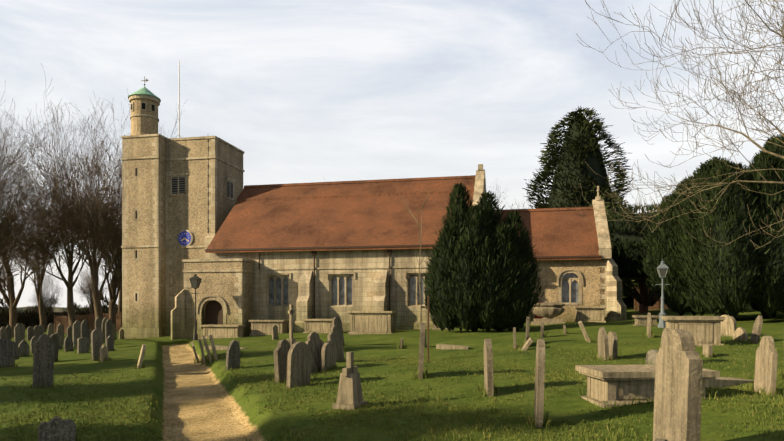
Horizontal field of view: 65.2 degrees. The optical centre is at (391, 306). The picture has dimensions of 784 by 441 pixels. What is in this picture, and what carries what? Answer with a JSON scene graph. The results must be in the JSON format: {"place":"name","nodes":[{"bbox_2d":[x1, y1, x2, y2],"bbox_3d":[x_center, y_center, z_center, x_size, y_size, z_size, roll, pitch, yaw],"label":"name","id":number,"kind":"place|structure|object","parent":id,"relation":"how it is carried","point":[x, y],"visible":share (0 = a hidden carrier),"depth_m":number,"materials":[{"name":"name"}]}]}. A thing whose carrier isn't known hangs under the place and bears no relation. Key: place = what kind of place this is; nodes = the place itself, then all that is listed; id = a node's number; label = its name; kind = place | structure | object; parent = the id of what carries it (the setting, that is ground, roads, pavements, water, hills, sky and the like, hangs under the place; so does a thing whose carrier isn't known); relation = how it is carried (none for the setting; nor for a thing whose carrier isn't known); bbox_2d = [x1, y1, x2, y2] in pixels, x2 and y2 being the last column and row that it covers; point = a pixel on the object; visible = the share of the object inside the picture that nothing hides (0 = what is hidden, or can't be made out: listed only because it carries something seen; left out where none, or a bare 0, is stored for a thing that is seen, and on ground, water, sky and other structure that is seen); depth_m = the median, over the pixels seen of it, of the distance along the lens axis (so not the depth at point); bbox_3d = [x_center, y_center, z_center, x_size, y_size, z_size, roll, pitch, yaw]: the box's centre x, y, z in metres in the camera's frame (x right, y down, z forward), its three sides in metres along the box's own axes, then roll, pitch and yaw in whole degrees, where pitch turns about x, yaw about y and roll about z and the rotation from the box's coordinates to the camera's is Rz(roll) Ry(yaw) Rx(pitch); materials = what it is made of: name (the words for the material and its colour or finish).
{"place":"outdoors","nodes":[
{"label":"outdoors","id":0,"kind":"place"},
{"bbox_2d":[0,322,783,440],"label":"ground","id":1,"kind":"structure","parent":0,"point":[196,403],"depth_m":13.15,"materials":[{"name":"green plant"}]},
{"bbox_2d":[189,272,201,340],"bbox_3d":[-11.883,0.226,37.052,0.600,4.598,0.580,0,0,12],"label":"lamp post","id":2,"kind":"object","parent":1,"relation":"on","point":[195,280],"visible":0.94,"depth_m":36.97,"materials":[{"name":"black metal"}]},
{"bbox_2d":[0,317,667,440],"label":"gravestones","id":3,"kind":"object","parent":1,"relation":"on","point":[44,348],"visible":0.94,"depth_m":22.38,"materials":[{"name":"stone"}]},
{"bbox_2d":[397,192,432,360],"bbox_3d":[0.622,-0.764,17.435,1.041,5.125,0.984,0,0,-2],"label":"sapling with stake","id":4,"kind":"object","parent":1,"relation":"on","point":[420,300],"visible":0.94,"depth_m":17.59,"materials":[{"name":"brown plant"}]},
{"bbox_2d":[100,315,748,368],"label":"gravestones","id":5,"kind":"object","parent":1,"relation":"on","point":[728,325],"visible":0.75,"depth_m":21.34,"materials":[{"name":"stone"}]},
{"bbox_2d":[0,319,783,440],"bbox_3d":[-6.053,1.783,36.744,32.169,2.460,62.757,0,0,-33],"label":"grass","id":6,"kind":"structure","parent":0,"point":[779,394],"depth_m":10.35,"materials":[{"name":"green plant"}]},
{"bbox_2d":[0,0,783,306],"label":"sky","id":7,"kind":"structure","parent":0,"point":[309,91],"materials":[{"name":"white"}]},
{"bbox_2d":[10,304,783,358],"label":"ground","id":8,"kind":"structure","parent":0,"point":[772,326],"depth_m":32.66,"materials":[{"name":"green plant"}]},
{"bbox_2d":[0,261,17,292],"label":"bare tree","id":9,"kind":"object","parent":8,"relation":"on","point":[5,276],"visible":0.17,"depth_m":84.45,"materials":[{"name":"brown plant"}]},
{"bbox_2d":[0,100,58,281],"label":"bare tree","id":10,"kind":"object","parent":8,"relation":"on","point":[2,252],"visible":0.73,"depth_m":52.48,"materials":[{"name":"brown plant"}]},
{"bbox_2d":[0,113,60,249],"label":"bare tree","id":11,"kind":"object","parent":8,"relation":"on","point":[1,191],"visible":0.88,"depth_m":48.55,"materials":[{"name":"brown plant"}]},
{"bbox_2d":[0,91,70,337],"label":"bare tree","id":12,"kind":"object","parent":8,"relation":"on","point":[11,301],"visible":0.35,"depth_m":56.06,"materials":[{"name":"brown plant"}]},
{"bbox_2d":[0,150,80,331],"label":"bare tree","id":13,"kind":"object","parent":8,"relation":"on","point":[38,277],"visible":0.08,"depth_m":70.33,"materials":[{"name":"brown plant"}]},
{"bbox_2d":[29,256,64,328],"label":"bare tree","id":14,"kind":"object","parent":8,"relation":"on","point":[53,300],"visible":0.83,"depth_m":86.49,"materials":[{"name":"brown plant"}]},
{"bbox_2d":[0,292,117,327],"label":"hedge","id":15,"kind":"object","parent":8,"relation":"on","point":[27,319],"depth_m":88.85,"materials":[{"name":"green plant"}]},
{"bbox_2d":[3,64,121,328],"bbox_3d":[-31.175,-8.823,59.328,13.231,23.600,15.766,0,0,12],"label":"bare tree","id":16,"kind":"object","parent":8,"relation":"on","point":[70,283],"visible":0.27,"depth_m":56.83,"materials":[{"name":"brown plant"}]},
{"bbox_2d":[0,90,165,319],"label":"bare tree","id":17,"kind":"object","parent":8,"relation":"on","point":[93,264],"visible":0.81,"depth_m":54.24,"materials":[{"name":"brown plant"}]},
{"bbox_2d":[53,149,121,313],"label":"bare tree","id":18,"kind":"object","parent":8,"relation":"on","point":[120,302],"visible":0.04,"depth_m":66.31,"materials":[{"name":"brown plant"}]},
{"bbox_2d":[73,263,108,313],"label":"bare tree","id":19,"kind":"object","parent":8,"relation":"on","point":[88,289],"visible":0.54,"depth_m":88.49,"materials":[{"name":"brown plant"}]},
{"bbox_2d":[54,100,186,325],"bbox_3d":[-27.235,-9.414,62.090,13.190,24.343,11.513,0,0,5],"label":"bare tree","id":20,"kind":"object","parent":8,"relation":"on","point":[115,282],"visible":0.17,"depth_m":60.64,"materials":[{"name":"brown plant"}]},
{"bbox_2d":[54,287,668,332],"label":"brick walls","id":21,"kind":"structure","parent":8,"relation":"on","point":[88,318],"depth_m":63.56,"materials":[{"name":"brown brick"}]},
{"bbox_2d":[120,61,626,339],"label":"church","id":22,"kind":"structure","parent":8,"relation":"on","point":[191,206],"depth_m":39.70,"materials":[{"name":"stone"}]},
{"bbox_2d":[89,312,777,440],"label":"headstones","id":23,"kind":"object","parent":8,"relation":"on","point":[678,386],"visible":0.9,"depth_m":9.48,"materials":[{"name":"stone"}]},
{"bbox_2d":[201,302,753,409],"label":"tombs","id":24,"kind":"object","parent":8,"relation":"on","point":[618,383],"visible":0.79,"depth_m":18.03,"materials":[{"name":"stone"}]},
{"bbox_2d":[423,182,546,331],"bbox_3d":[4.498,-2.530,30.769,6.083,7.601,4.398,0,0,23],"label":"irish yew","id":25,"kind":"object","parent":8,"relation":"on","point":[479,211],"depth_m":29.92,"materials":[{"name":"green plant"}]},
{"bbox_2d":[486,176,509,208],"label":"bare tree","id":26,"kind":"object","parent":8,"relation":"on","point":[497,192],"depth_m":68.44,"materials":[{"name":"brown plant"}]},
{"bbox_2d":[522,106,652,298],"bbox_3d":[18.409,-9.194,57.731,14.501,19.670,18.236,0,0,-2],"label":"tall conifer","id":27,"kind":"object","parent":8,"relation":"on","point":[555,150],"depth_m":56.52,"materials":[{"name":"green plant"}]},
{"bbox_2d":[605,203,672,312],"bbox_3d":[19.064,-3.349,45.761,14.195,8.260,9.966,0,0,24],"label":"yew","id":28,"kind":"object","parent":8,"relation":"on","point":[620,212],"depth_m":43.89,"materials":[{"name":"green plant"}]},
{"bbox_2d":[655,258,669,327],"bbox_3d":[12.031,-0.506,27.236,0.600,3.240,0.440,0,0,12],"label":"lamp post","id":29,"kind":"object","parent":8,"relation":"on","point":[662,268],"visible":0.92,"depth_m":27.16,"materials":[{"name":"grey metal"}]},
{"bbox_2d":[559,0,783,248],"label":"bare tree","id":30,"kind":"object","parent":8,"relation":"on","point":[743,101],"visible":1,"depth_m":20.68,"materials":[{"name":"brown plant"}]},
{"bbox_2d":[622,212,748,306],"bbox_3d":[36.258,-4.212,54.969,58.364,10.879,10.993,0,0,29],"label":"boundary hedge","id":31,"kind":"object","parent":8,"relation":"on","point":[630,297],"depth_m":60.72,"materials":[{"name":"green plant"}]},
{"bbox_2d":[637,134,783,317],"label":"evergreen tree","id":32,"kind":"object","parent":8,"relation":"on","point":[685,247],"depth_m":28.13,"materials":[{"name":"green plant"}]},
{"label":"ground","id":33,"kind":"structure","parent":0,"visible":0},
{"bbox_2d":[1,306,117,311],"bbox_3d":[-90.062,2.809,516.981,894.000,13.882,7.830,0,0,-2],"label":"distant tree line","id":34,"kind":"object","parent":33,"relation":"on","point":[59,309],"depth_m":510.52,"materials":[{"name":"green plant"}]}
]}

